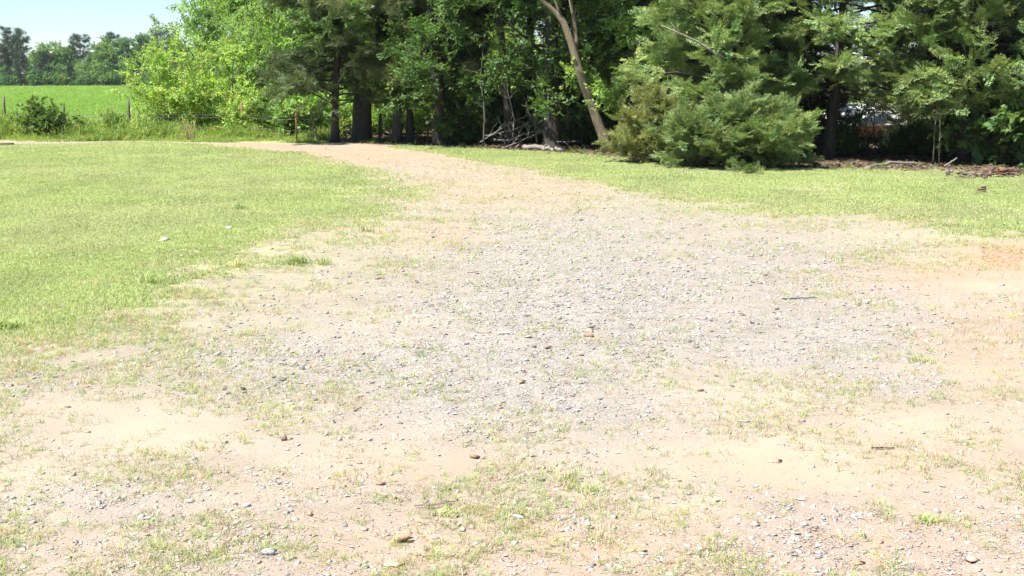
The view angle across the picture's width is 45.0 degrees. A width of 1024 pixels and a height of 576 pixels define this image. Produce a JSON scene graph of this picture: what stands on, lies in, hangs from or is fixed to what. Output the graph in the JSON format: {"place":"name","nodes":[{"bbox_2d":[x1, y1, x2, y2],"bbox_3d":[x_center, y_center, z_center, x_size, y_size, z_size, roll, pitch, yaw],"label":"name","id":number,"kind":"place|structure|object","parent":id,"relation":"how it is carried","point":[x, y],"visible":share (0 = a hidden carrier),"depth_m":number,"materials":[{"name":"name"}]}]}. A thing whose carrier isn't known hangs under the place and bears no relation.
{"place":"outdoors","nodes":[
{"label":"outdoors","id":0,"kind":"place"},
{"bbox_2d":[19,83,893,103],"bbox_3d":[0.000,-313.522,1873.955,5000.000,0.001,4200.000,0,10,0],"label":"ground","id":1,"kind":"structure","parent":0,"point":[841,90],"depth_m":113.50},
{"bbox_2d":[105,38,203,124],"bbox_3d":[-10.892,-6.040,37.713,2.889,3.123,3.128,0,10,0],"label":"shrub","id":2,"kind":"object","parent":1,"relation":"on","point":[154,108],"visible":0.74,"depth_m":37.82,"materials":[{"name":"green plant"}]},
{"bbox_2d":[166,0,259,86],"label":"ash tree","id":3,"kind":"object","parent":1,"relation":"on","point":[197,19],"visible":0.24,"depth_m":44.66,"materials":[{"name":"green plant"}]},
{"bbox_2d":[247,84,330,136],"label":"shrub","id":4,"kind":"object","parent":1,"relation":"on","point":[277,117],"visible":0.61,"depth_m":35.49,"materials":[{"name":"green plant"}]},
{"bbox_2d":[309,84,352,134],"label":"shrub","id":5,"kind":"object","parent":1,"relation":"on","point":[347,110],"visible":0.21,"depth_m":37.37,"materials":[{"name":"green plant"}]},
{"bbox_2d":[0,0,914,73],"label":"sky","id":6,"kind":"structure","parent":0,"point":[45,21],"materials":[{"name":"white"}]},
{"bbox_2d":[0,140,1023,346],"bbox_3d":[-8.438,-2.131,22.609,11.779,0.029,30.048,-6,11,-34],"label":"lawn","id":7,"kind":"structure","parent":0,"point":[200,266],"depth_m":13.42,"materials":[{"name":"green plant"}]},
{"bbox_2d":[0,316,31,330],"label":"grass clump","id":8,"kind":"object","parent":7,"relation":"on","point":[4,324],"visible":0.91,"depth_m":8.27,"materials":[{"name":"green plant"}]},
{"bbox_2d":[127,269,172,283],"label":"grass clump","id":9,"kind":"object","parent":7,"relation":"on","point":[151,279],"visible":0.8,"depth_m":10.06,"materials":[{"name":"green plant"}]},
{"bbox_2d":[0,115,1023,575],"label":"driveway","id":10,"kind":"structure","parent":0,"point":[136,423],"depth_m":6.37,"materials":[{"name":"beige gravel"}]},
{"bbox_2d":[0,106,30,125],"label":"shrub","id":11,"kind":"object","parent":10,"relation":"on","point":[9,113],"visible":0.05,"depth_m":35.82,"materials":[{"name":"green plant"}]},
{"bbox_2d":[14,94,84,137],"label":"shrub","id":12,"kind":"object","parent":10,"relation":"on","point":[43,118],"visible":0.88,"depth_m":34.91,"materials":[{"name":"green plant"}]},
{"bbox_2d":[100,104,126,126],"bbox_3d":[-11.377,-4.665,35.284,0.806,1.139,0.937,0,10,0],"label":"sapling","id":13,"kind":"object","parent":10,"relation":"on","point":[112,115],"visible":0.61,"depth_m":35.16,"materials":[{"name":"green plant"}]},
{"bbox_2d":[0,107,347,142],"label":"roadside weeds","id":14,"kind":"object","parent":10,"relation":"on","point":[138,129],"visible":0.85,"depth_m":34.83,"materials":[{"name":"green plant"}]},
{"bbox_2d":[141,32,215,128],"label":"shrub","id":15,"kind":"object","parent":10,"relation":"on","point":[154,40],"visible":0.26,"depth_m":39.17,"materials":[{"name":"green plant"}]},
{"bbox_2d":[142,24,275,130],"bbox_3d":[-9.031,-6.288,37.615,3.862,3.404,3.693,-6,11,-33],"label":"shrub","id":16,"kind":"object","parent":10,"relation":"on","point":[204,83],"visible":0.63,"depth_m":37.50,"materials":[{"name":"green plant"}]},
{"bbox_2d":[148,0,308,109],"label":"broadleaf tree","id":17,"kind":"object","parent":10,"relation":"on","point":[259,59],"visible":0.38,"depth_m":38.02,"materials":[{"name":"plant"}]},
{"bbox_2d":[196,0,302,65],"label":"ash tree","id":18,"kind":"object","parent":10,"relation":"on","point":[232,4],"visible":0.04,"depth_m":42.62,"materials":[{"name":"green plant"}]},
{"bbox_2d":[215,77,296,134],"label":"shrub","id":19,"kind":"object","parent":10,"relation":"on","point":[234,111],"visible":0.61,"depth_m":35.51,"materials":[{"name":"green plant"}]},
{"bbox_2d":[188,0,332,100],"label":"tree","id":20,"kind":"object","parent":10,"relation":"on","point":[286,40],"visible":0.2,"depth_m":38.34,"materials":[{"name":"plant"}]},
{"bbox_2d":[3,97,519,142],"bbox_3d":[-8.144,-4.726,34.713,17.225,1.314,1.521,3,10,17],"label":"wire fence","id":21,"kind":"object","parent":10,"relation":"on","point":[379,125],"visible":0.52,"depth_m":34.09,"materials":[{"name":"metal"}]},
{"bbox_2d":[282,252,314,264],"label":"grass clump","id":22,"kind":"object","parent":10,"relation":"on","point":[300,260],"visible":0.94,"depth_m":11.22,"materials":[{"name":"green plant"}]},
{"bbox_2d":[232,0,390,94],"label":"ash tree","id":23,"kind":"object","parent":10,"relation":"on","point":[323,86],"depth_m":40.78,"materials":[{"name":"green plant"}]},
{"bbox_2d":[253,0,407,142],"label":"cedar tree","id":24,"kind":"object","parent":10,"relation":"on","point":[303,78],"visible":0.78,"depth_m":31.97,"materials":[{"name":"green plant"}]},
{"bbox_2d":[433,505,463,518],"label":"grass clump","id":25,"kind":"object","parent":10,"relation":"on","point":[446,512],"visible":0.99,"depth_m":4.74,"materials":[{"name":"plant"}]},
{"bbox_2d":[912,510,949,524],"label":"grass clump","id":26,"kind":"object","parent":10,"relation":"on","point":[931,518],"visible":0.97,"depth_m":4.66,"materials":[{"name":"plant"}]},
{"bbox_2d":[0,158,1023,575],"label":"sparse grass","id":27,"kind":"structure","parent":0,"point":[192,292],"depth_m":6.50,"materials":[{"name":"green plant"}]},
{"bbox_2d":[0,194,1023,575],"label":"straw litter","id":28,"kind":"object","parent":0,"point":[520,470],"visible":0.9,"depth_m":5.06,"materials":[{"name":"beige plant"}]},
{"bbox_2d":[328,124,1023,174],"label":"woodland floor","id":29,"kind":"structure","parent":0,"point":[868,163],"depth_m":27.12,"materials":[{"name":"brown plant"}]},
{"bbox_2d":[253,0,427,141],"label":"oak tree","id":30,"kind":"object","parent":29,"relation":"on","point":[362,127],"visible":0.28,"depth_m":32.41,"materials":[{"name":"green plant"}]},
{"bbox_2d":[347,87,404,134],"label":"shrub","id":31,"kind":"object","parent":29,"relation":"on","point":[386,122],"visible":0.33,"depth_m":37.23,"materials":[{"name":"green plant"}]},
{"bbox_2d":[372,79,431,133],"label":"shrub","id":32,"kind":"object","parent":29,"relation":"on","point":[424,131],"visible":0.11,"depth_m":37.79,"materials":[{"name":"green plant"}]},
{"bbox_2d":[356,0,453,141],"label":"slender tree","id":33,"kind":"object","parent":29,"relation":"on","point":[410,136],"visible":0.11,"depth_m":33.39,"materials":[{"name":"green plant"}]},
{"bbox_2d":[298,0,520,141],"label":"pine tree","id":34,"kind":"object","parent":29,"relation":"on","point":[397,130],"visible":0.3,"depth_m":31.98,"materials":[{"name":"plant"}]},
{"bbox_2d":[367,0,509,144],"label":"shade tree","id":35,"kind":"object","parent":29,"relation":"on","point":[431,61],"visible":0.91,"depth_m":30.99,"materials":[{"name":"green plant"}]},
{"bbox_2d":[381,59,515,143],"bbox_3d":[-1.412,-5.062,32.731,3.091,3.115,3.322,5,11,26],"label":"woodland shrub","id":36,"kind":"object","parent":29,"relation":"on","point":[470,121],"visible":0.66,"depth_m":32.17,"materials":[{"name":"green plant"}]},
{"bbox_2d":[462,41,490,146],"bbox_3d":[-0.737,-4.722,30.025,0.872,2.565,0.362,-5,11,-26],"label":"dead sapling","id":37,"kind":"object","parent":29,"relation":"on","point":[484,116],"visible":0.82,"depth_m":30.05,"materials":[{"name":"grey plant"}]},
{"bbox_2d":[443,1,532,142],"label":"woodland tree","id":38,"kind":"object","parent":29,"relation":"on","point":[479,19],"visible":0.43,"depth_m":32.65,"materials":[{"name":"green plant"}]},
{"bbox_2d":[441,23,536,99],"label":"shrub","id":39,"kind":"object","parent":29,"relation":"on","point":[511,83],"visible":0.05,"depth_m":40.15,"materials":[{"name":"plant"}]},
{"bbox_2d":[442,0,540,144],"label":"woodland tree","id":40,"kind":"object","parent":29,"relation":"on","point":[507,4],"visible":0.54,"depth_m":31.50,"materials":[{"name":"green plant"}]},
{"bbox_2d":[447,79,535,139],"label":"woodland shrub","id":41,"kind":"object","parent":29,"relation":"on","point":[515,102],"visible":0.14,"depth_m":33.42,"materials":[{"name":"green plant"}]},
{"bbox_2d":[493,95,542,141],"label":"woodland shrub","id":42,"kind":"object","parent":29,"relation":"on","point":[524,130],"visible":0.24,"depth_m":33.26,"materials":[{"name":"green plant"}]},
{"bbox_2d":[470,16,577,97],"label":"shrub","id":43,"kind":"object","parent":29,"relation":"on","point":[537,41],"visible":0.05,"depth_m":40.69,"materials":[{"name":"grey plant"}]},
{"bbox_2d":[515,0,560,140],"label":"woodland tree","id":44,"kind":"object","parent":29,"relation":"on","point":[529,19],"visible":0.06,"depth_m":34.02,"materials":[{"name":"green plant"}]},
{"bbox_2d":[522,144,563,151],"bbox_3d":[0.731,-3.318,29.407,0.170,0.182,1.380,-8,13,-41],"label":"log","id":45,"kind":"object","parent":29,"relation":"on","point":[536,146],"visible":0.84,"depth_m":29.43,"materials":[{"name":"beige wood"}]},
{"bbox_2d":[456,0,637,147],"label":"shade tree","id":46,"kind":"object","parent":29,"relation":"on","point":[549,79],"visible":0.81,"depth_m":29.37,"materials":[{"name":"green plant"}]},
{"bbox_2d":[539,0,614,152],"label":"forked tree","id":47,"kind":"object","parent":29,"relation":"on","point":[596,118],"visible":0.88,"depth_m":28.09,"materials":[{"name":"beige plant"}]},
{"bbox_2d":[521,58,635,143],"bbox_3d":[1.702,-4.873,32.560,2.885,2.706,2.684,7,12,36],"label":"woodland shrub","id":48,"kind":"object","parent":29,"relation":"on","point":[561,131],"visible":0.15,"depth_m":32.11,"materials":[{"name":"green plant"}]},
{"bbox_2d":[530,33,657,145],"bbox_3d":[2.042,-4.981,31.972,3.207,3.232,3.447,0,10,-3],"label":"woodland shrub","id":49,"kind":"object","parent":29,"relation":"on","point":[578,115],"visible":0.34,"depth_m":31.79,"materials":[{"name":"green plant"}]},
{"bbox_2d":[532,0,667,139],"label":"woodland tree","id":50,"kind":"object","parent":29,"relation":"on","point":[569,24],"visible":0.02,"depth_m":33.51,"materials":[{"name":"green plant"}]},
{"bbox_2d":[555,0,723,150],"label":"maple tree","id":51,"kind":"object","parent":29,"relation":"on","point":[609,96],"visible":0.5,"depth_m":28.57,"materials":[{"name":"green plant"}]},
{"bbox_2d":[583,0,730,92],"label":"woodland tree","id":52,"kind":"object","parent":29,"relation":"on","point":[652,41],"visible":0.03,"depth_m":33.06,"materials":[{"name":"green plant"}]},
{"bbox_2d":[591,3,743,98],"bbox_3d":[4.637,-9.251,32.566,6.772,10.894,6.511,8,12,39],"label":"woodland tree","id":53,"kind":"object","parent":29,"relation":"on","point":[624,50],"visible":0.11,"depth_m":32.58,"materials":[{"name":"green plant"}]},
{"bbox_2d":[330,136,1023,173],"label":"edge weeds","id":54,"kind":"object","parent":29,"relation":"on","point":[646,161],"visible":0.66,"depth_m":24.54,"materials":[{"name":"green plant"}]},
{"bbox_2d":[609,0,820,159],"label":"cedar tree","id":55,"kind":"object","parent":29,"relation":"on","point":[718,36],"visible":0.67,"depth_m":25.19,"materials":[{"name":"green plant"}]},
{"bbox_2d":[669,78,807,174],"bbox_3d":[4.293,-2.973,23.352,2.858,1.963,2.994,-8,12,-39],"label":"cedar bush","id":56,"kind":"object","parent":29,"relation":"on","point":[735,110],"visible":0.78,"depth_m":22.82,"materials":[{"name":"green plant"}]},
{"bbox_2d":[691,0,858,150],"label":"cedar tree","id":57,"kind":"object","parent":29,"relation":"on","point":[822,98],"visible":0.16,"depth_m":26.46,"materials":[{"name":"green plant"}]},
{"bbox_2d":[725,91,825,167],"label":"cedar bush","id":58,"kind":"object","parent":29,"relation":"on","point":[803,123],"visible":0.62,"depth_m":22.93,"materials":[{"name":"green plant"}]},
{"bbox_2d":[768,70,870,155],"bbox_3d":[6.450,-3.924,27.339,2.514,2.534,2.702,-3,10,-17],"label":"woodland shrub","id":59,"kind":"object","parent":29,"relation":"on","point":[841,139],"visible":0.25,"depth_m":27.03,"materials":[{"name":"green plant"}]},
{"bbox_2d":[729,0,955,158],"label":"cedar tree","id":60,"kind":"object","parent":29,"relation":"on","point":[842,38],"visible":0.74,"depth_m":25.34,"materials":[{"name":"green plant"}]},
{"bbox_2d":[835,108,864,154],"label":"woodland shrub","id":61,"kind":"object","parent":29,"relation":"on","point":[848,145],"visible":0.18,"depth_m":27.70,"materials":[{"name":"green plant"}]},
{"bbox_2d":[848,128,876,152],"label":"woodland shrub","id":62,"kind":"object","parent":29,"relation":"on","point":[863,148],"visible":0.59,"depth_m":28.36,"materials":[{"name":"green plant"}]},
{"bbox_2d":[816,104,916,142],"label":"outbuilding","id":63,"kind":"structure","parent":29,"relation":"on","point":[878,121],"depth_m":32.83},
{"bbox_2d":[851,100,915,148],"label":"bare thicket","id":64,"kind":"object","parent":29,"relation":"on","point":[874,130],"visible":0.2,"depth_m":29.89,"materials":[{"name":"brown plant"}]},
{"bbox_2d":[876,130,904,154],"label":"woodland shrub","id":65,"kind":"object","parent":29,"relation":"on","point":[894,148],"visible":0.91,"depth_m":27.79,"materials":[{"name":"green plant"}]},
{"bbox_2d":[886,118,943,152],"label":"woodland shrub","id":66,"kind":"object","parent":29,"relation":"on","point":[909,146],"visible":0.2,"depth_m":28.49,"materials":[{"name":"green plant"}]},
{"bbox_2d":[886,113,956,154],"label":"woodland shrub","id":67,"kind":"object","parent":29,"relation":"on","point":[909,132],"visible":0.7,"depth_m":27.77,"materials":[{"name":"green plant"}]},
{"bbox_2d":[861,2,1012,148],"bbox_3d":[10.640,-7.272,29.641,4.738,7.994,4.224,-8,13,-41],"label":"cedar tree","id":68,"kind":"object","parent":29,"relation":"on","point":[911,48],"visible":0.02,"depth_m":29.49,"materials":[{"name":"green plant"}]},
{"bbox_2d":[859,0,1023,162],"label":"cedar tree","id":69,"kind":"object","parent":29,"relation":"on","point":[949,77],"visible":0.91,"depth_m":23.96,"materials":[{"name":"green plant"}]},
{"bbox_2d":[915,9,1023,125],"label":"cedar tree","id":70,"kind":"object","parent":29,"relation":"on","point":[989,21],"visible":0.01,"depth_m":27.87,"materials":[{"name":"green plant"}]},
{"bbox_2d":[921,0,1023,143],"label":"cedar tree","id":71,"kind":"object","parent":29,"relation":"on","point":[999,48],"visible":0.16,"depth_m":24.39,"materials":[{"name":"green plant"}]},
{"bbox_2d":[927,38,1023,166],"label":"woodland shrub","id":72,"kind":"object","parent":29,"relation":"on","point":[979,143],"visible":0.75,"depth_m":24.30,"materials":[{"name":"green plant"}]},
{"bbox_2d":[935,107,1023,162],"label":"woodland shrub","id":73,"kind":"object","parent":29,"relation":"on","point":[951,148],"visible":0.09,"depth_m":25.17,"materials":[{"name":"green plant"}]},
{"bbox_2d":[977,167,1020,176],"bbox_3d":[8.479,-1.994,21.515,0.756,0.198,1.336,4,10,23],"label":"bark heap","id":74,"kind":"object","parent":29,"relation":"on","point":[1006,172],"visible":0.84,"depth_m":21.54,"materials":[{"name":"wood"}]},
{"bbox_2d":[408,147,1023,237],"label":"grass verge","id":75,"kind":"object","parent":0,"point":[870,215],"depth_m":16.66,"materials":[{"name":"green plant"}]},
{"bbox_2d":[592,75,697,163],"bbox_3d":[2.951,-3.322,24.787,2.146,1.898,2.422,9,13,43],"label":"cedar bush","id":76,"kind":"object","parent":75,"relation":"on","point":[654,104],"visible":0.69,"depth_m":24.46,"materials":[{"name":"green plant"}]},
{"bbox_2d":[643,96,741,167],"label":"cedar bush","id":77,"kind":"object","parent":75,"relation":"on","point":[691,150],"visible":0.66,"depth_m":23.23,"materials":[{"name":"green plant"}]},
{"bbox_2d":[864,161,921,168],"bbox_3d":[7.203,-2.343,23.486,1.355,0.150,0.223,-4,10,-22],"label":"log","id":78,"kind":"object","parent":75,"relation":"on","point":[889,162],"visible":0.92,"depth_m":23.45,"materials":[{"name":"grey wood"}]},
{"bbox_2d":[865,163,927,170],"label":"bark litter","id":79,"kind":"object","parent":75,"relation":"on","point":[909,168],"visible":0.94,"depth_m":22.90,"materials":[{"name":"wood"}]},
{"bbox_2d":[944,169,991,178],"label":"bark litter","id":80,"kind":"object","parent":75,"relation":"on","point":[948,171],"visible":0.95,"depth_m":21.08,"materials":[{"name":"wood"}]},
{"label":"field","id":81,"kind":"structure","parent":0,"visible":0},
{"bbox_2d":[0,43,14,76],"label":"cedar tree","id":82,"kind":"object","parent":81,"relation":"on","point":[4,53],"visible":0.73,"depth_m":247.49,"materials":[{"name":"green plant"}]},
{"bbox_2d":[0,64,22,85],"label":"field edge bush","id":83,"kind":"object","parent":81,"relation":"on","point":[9,80],"visible":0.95,"depth_m":243.49,"materials":[{"name":"green plant"}]},
{"bbox_2d":[0,34,29,67],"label":"pine tree","id":84,"kind":"object","parent":81,"relation":"on","point":[13,40],"visible":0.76,"depth_m":250.89,"materials":[{"name":"green plant"}]},
{"bbox_2d":[0,25,33,65],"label":"pine tree","id":85,"kind":"object","parent":81,"relation":"on","point":[7,32],"visible":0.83,"depth_m":252.24,"materials":[{"name":"green plant"}]},
{"bbox_2d":[8,49,29,85],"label":"cedar tree","id":86,"kind":"object","parent":81,"relation":"on","point":[21,61],"visible":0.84,"depth_m":246.47,"materials":[{"name":"green plant"}]},
{"bbox_2d":[18,57,65,85],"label":"field edge bush","id":87,"kind":"object","parent":81,"relation":"on","point":[36,78],"visible":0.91,"depth_m":245.26,"materials":[{"name":"green plant"}]},
{"bbox_2d":[26,41,62,72],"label":"broadleaf tree","id":88,"kind":"object","parent":81,"relation":"on","point":[42,46],"visible":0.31,"depth_m":251.53,"materials":[{"name":"green plant"}]},
{"bbox_2d":[35,51,55,85],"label":"cedar tree","id":89,"kind":"object","parent":81,"relation":"on","point":[45,56],"visible":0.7,"depth_m":247.19,"materials":[{"name":"green plant"}]},
{"bbox_2d":[42,60,66,85],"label":"field edge bush","id":90,"kind":"object","parent":81,"relation":"on","point":[51,72],"visible":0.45,"depth_m":246.41,"materials":[{"name":"green plant"}]},
{"bbox_2d":[49,40,76,75],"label":"broadleaf tree","id":91,"kind":"object","parent":81,"relation":"on","point":[66,58],"visible":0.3,"depth_m":257.57,"materials":[{"name":"green plant"}]},
{"bbox_2d":[44,62,84,85],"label":"field edge bush","id":92,"kind":"object","parent":81,"relation":"on","point":[62,78],"visible":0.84,"depth_m":245.19,"materials":[{"name":"green plant"}]},
{"bbox_2d":[66,32,91,58],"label":"pine tree","id":93,"kind":"object","parent":81,"relation":"on","point":[77,38],"visible":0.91,"depth_m":257.50,"materials":[{"name":"green plant"}]},
{"bbox_2d":[72,68,91,85],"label":"field edge bush","id":94,"kind":"object","parent":81,"relation":"on","point":[79,81],"visible":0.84,"depth_m":244.13,"materials":[{"name":"green plant"}]},
{"bbox_2d":[78,51,98,71],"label":"broadleaf tree","id":95,"kind":"object","parent":81,"relation":"on","point":[88,58],"visible":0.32,"depth_m":251.72,"materials":[{"name":"green plant"}]},
{"bbox_2d":[79,60,111,85],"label":"field edge bush","id":96,"kind":"object","parent":81,"relation":"on","point":[94,76],"visible":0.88,"depth_m":246.00,"materials":[{"name":"green plant"}]},
{"bbox_2d":[79,57,124,85],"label":"field edge bush","id":97,"kind":"object","parent":81,"relation":"on","point":[112,81],"visible":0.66,"depth_m":246.22,"materials":[{"name":"green plant"}]},
{"bbox_2d":[85,35,118,60],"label":"broadleaf tree","id":98,"kind":"object","parent":81,"relation":"on","point":[104,43],"visible":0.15,"depth_m":256.19,"materials":[{"name":"green plant"}]},
{"bbox_2d":[85,46,126,72],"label":"broadleaf tree","id":99,"kind":"object","parent":81,"relation":"on","point":[110,54],"visible":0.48,"depth_m":249.71,"materials":[{"name":"green plant"}]},
{"bbox_2d":[110,36,141,71],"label":"broadleaf tree","id":100,"kind":"object","parent":81,"relation":"on","point":[121,45],"visible":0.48,"depth_m":255.05,"materials":[{"name":"green plant"}]},
{"bbox_2d":[108,59,145,85],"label":"field edge bush","id":101,"kind":"object","parent":81,"relation":"on","point":[123,82],"visible":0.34,"depth_m":245.96,"materials":[{"name":"green plant"}]},
{"bbox_2d":[129,32,154,74],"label":"tree","id":102,"kind":"object","parent":81,"relation":"on","point":[140,38],"visible":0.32,"depth_m":256.53,"materials":[{"name":"green plant"}]},
{"bbox_2d":[135,40,161,76],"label":"broadleaf tree","id":103,"kind":"object","parent":81,"relation":"on","point":[142,53],"visible":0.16,"depth_m":255.55,"materials":[{"name":"green plant"}]},
{"bbox_2d":[149,29,175,48],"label":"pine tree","id":104,"kind":"object","parent":81,"relation":"on","point":[158,33],"visible":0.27,"depth_m":264.97,"materials":[{"name":"green plant"}]},
{"bbox_2d":[159,34,187,74],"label":"broadleaf tree","id":105,"kind":"object","parent":81,"relation":"on","point":[167,45],"visible":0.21,"depth_m":253.15,"materials":[{"name":"green plant"}]},
{"bbox_2d":[0,84,347,131],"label":"field grass","id":106,"kind":"structure","parent":81,"relation":"on","point":[88,99],"depth_m":104.94,"materials":[{"name":"green plant"}]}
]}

